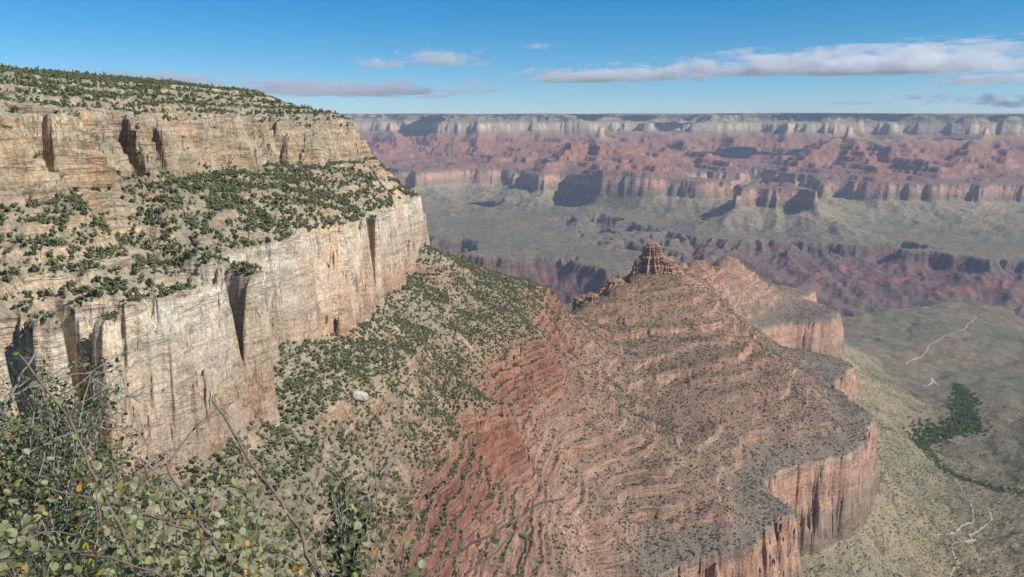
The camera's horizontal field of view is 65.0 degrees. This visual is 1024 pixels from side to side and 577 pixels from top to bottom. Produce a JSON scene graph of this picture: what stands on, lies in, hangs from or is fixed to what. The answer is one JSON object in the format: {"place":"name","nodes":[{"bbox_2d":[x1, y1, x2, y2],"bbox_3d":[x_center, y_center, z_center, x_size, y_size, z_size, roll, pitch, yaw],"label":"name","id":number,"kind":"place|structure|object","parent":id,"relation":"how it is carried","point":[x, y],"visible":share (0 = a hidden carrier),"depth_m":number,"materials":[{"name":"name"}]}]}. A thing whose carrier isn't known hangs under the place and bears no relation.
{"place":"outdoors","nodes":[
{"label":"outdoors","id":0,"kind":"place"},
{"bbox_2d":[0,71,579,576],"bbox_3d":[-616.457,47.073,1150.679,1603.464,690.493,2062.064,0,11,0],"label":"pale cliff hill","id":1,"kind":"structure","parent":0,"point":[224,337],"depth_m":672.15,"materials":[{"name":"beige stone"}]},
{"bbox_2d":[350,390,367,400],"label":"boulder","id":2,"kind":"object","parent":1,"relation":"on","point":[359,395],"visible":0.96,"depth_m":739.38,"materials":[{"name":"stone"}]},
{"bbox_2d":[0,63,1023,576],"bbox_3d":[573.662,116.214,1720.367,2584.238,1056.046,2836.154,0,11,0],"label":"juniper scrub","id":3,"kind":"object","parent":1,"relation":"on","point":[46,87],"visible":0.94,"depth_m":845.89,"materials":[{"name":"green plant"}]},
{"bbox_2d":[0,0,1023,113],"label":"sky","id":4,"kind":"structure","parent":0,"point":[342,56],"materials":[{"name":"blue"}]},
{"bbox_2d":[338,113,1023,318],"bbox_3d":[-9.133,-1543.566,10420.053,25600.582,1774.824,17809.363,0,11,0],"label":"canyon hills","id":5,"kind":"structure","parent":0,"point":[847,214],"depth_m":8311.97,"materials":[{"name":"brown stone"}]},
{"bbox_2d":[528,256,881,576],"bbox_3d":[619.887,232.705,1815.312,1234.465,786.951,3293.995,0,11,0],"label":"red ridge hill","id":6,"kind":"structure","parent":0,"point":[830,499],"depth_m":1512.69,"materials":[{"name":"brown stone"}]},
{"bbox_2d":[0,73,1017,576],"bbox_3d":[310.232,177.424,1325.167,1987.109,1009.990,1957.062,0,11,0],"label":"rock rubble","id":7,"kind":"object","parent":6,"relation":"on","point":[562,383],"visible":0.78,"depth_m":1331.45,"materials":[{"name":"brown stone"}]},
{"bbox_2d":[578,293,598,307],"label":"rock outcrop hill","id":8,"kind":"structure","parent":6,"relation":"on","point":[590,297],"depth_m":2014.47,"materials":[{"name":"stone"}]},
{"bbox_2d":[572,278,624,310],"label":"rock outcrop hill","id":9,"kind":"structure","parent":6,"relation":"on","point":[577,302],"depth_m":2091.39,"materials":[{"name":"stone"}]},
{"bbox_2d":[628,258,641,279],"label":"rock outcrop hill","id":10,"kind":"structure","parent":6,"relation":"on","point":[637,263],"depth_m":2162.43,"materials":[{"name":"stone"}]},
{"bbox_2d":[622,242,666,280],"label":"rock pinnacle","id":11,"kind":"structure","parent":6,"relation":"on","point":[652,256],"depth_m":2153.43,"materials":[{"name":"stone"}]},
{"bbox_2d":[660,258,706,290],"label":"rock shoulder hill","id":12,"kind":"structure","parent":6,"relation":"on","point":[671,267],"depth_m":2146.78,"materials":[{"name":"stone"}]},
{"bbox_2d":[561,303,1023,576],"bbox_3d":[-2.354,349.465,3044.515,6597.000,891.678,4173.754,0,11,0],"label":"canyon plateau","id":13,"kind":"structure","parent":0,"point":[982,353],"depth_m":2500.84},
{"bbox_2d":[1,70,1023,576],"bbox_3d":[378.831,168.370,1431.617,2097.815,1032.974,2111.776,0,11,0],"label":"desert brush","id":14,"kind":"object","parent":13,"relation":"on","point":[569,400],"visible":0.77,"depth_m":1277.51,"materials":[{"name":"green plant"}]},
{"bbox_2d":[903,382,1023,496],"bbox_3d":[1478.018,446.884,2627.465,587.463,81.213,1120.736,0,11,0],"label":"cottonwood grove trees","id":15,"kind":"object","parent":13,"relation":"on","point":[962,415],"visible":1,"depth_m":2614.62,"materials":[{"name":"green plant"}]},
{"bbox_2d":[923,378,939,385],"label":"trail path","id":16,"kind":"structure","parent":0,"point":[932,379],"depth_m":3190.07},
{"bbox_2d":[906,315,976,363],"bbox_3d":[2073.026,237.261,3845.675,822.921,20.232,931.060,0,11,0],"label":"trail path","id":17,"kind":"structure","parent":0,"point":[937,340],"depth_m":3725.45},
{"bbox_2d":[937,480,974,536],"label":"trail path","id":18,"kind":"structure","parent":0,"point":[958,529],"depth_m":1913.51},
{"bbox_2d":[949,512,992,576],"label":"trail path","id":19,"kind":"structure","parent":0,"point":[975,532],"depth_m":1830.92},
{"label":"ground","id":20,"kind":"structure","parent":0,"visible":0},
{"bbox_2d":[0,337,196,576],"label":"leafy shrub","id":21,"kind":"object","parent":20,"relation":"on","point":[66,513],"visible":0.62,"depth_m":2.32,"materials":[{"name":"green plant"}]},
{"bbox_2d":[0,352,368,576],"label":"round leaved shrub","id":22,"kind":"object","parent":20,"relation":"on","point":[129,536],"visible":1,"depth_m":1.41,"materials":[{"name":"green plant"}]},
{"bbox_2d":[317,448,406,576],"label":"leafy sprig","id":23,"kind":"object","parent":20,"relation":"on","point":[343,537],"visible":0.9,"depth_m":2.14,"materials":[{"name":"green plant"}]},
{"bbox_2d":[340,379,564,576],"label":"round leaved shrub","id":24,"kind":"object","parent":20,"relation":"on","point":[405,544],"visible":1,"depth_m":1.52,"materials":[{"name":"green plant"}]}
]}

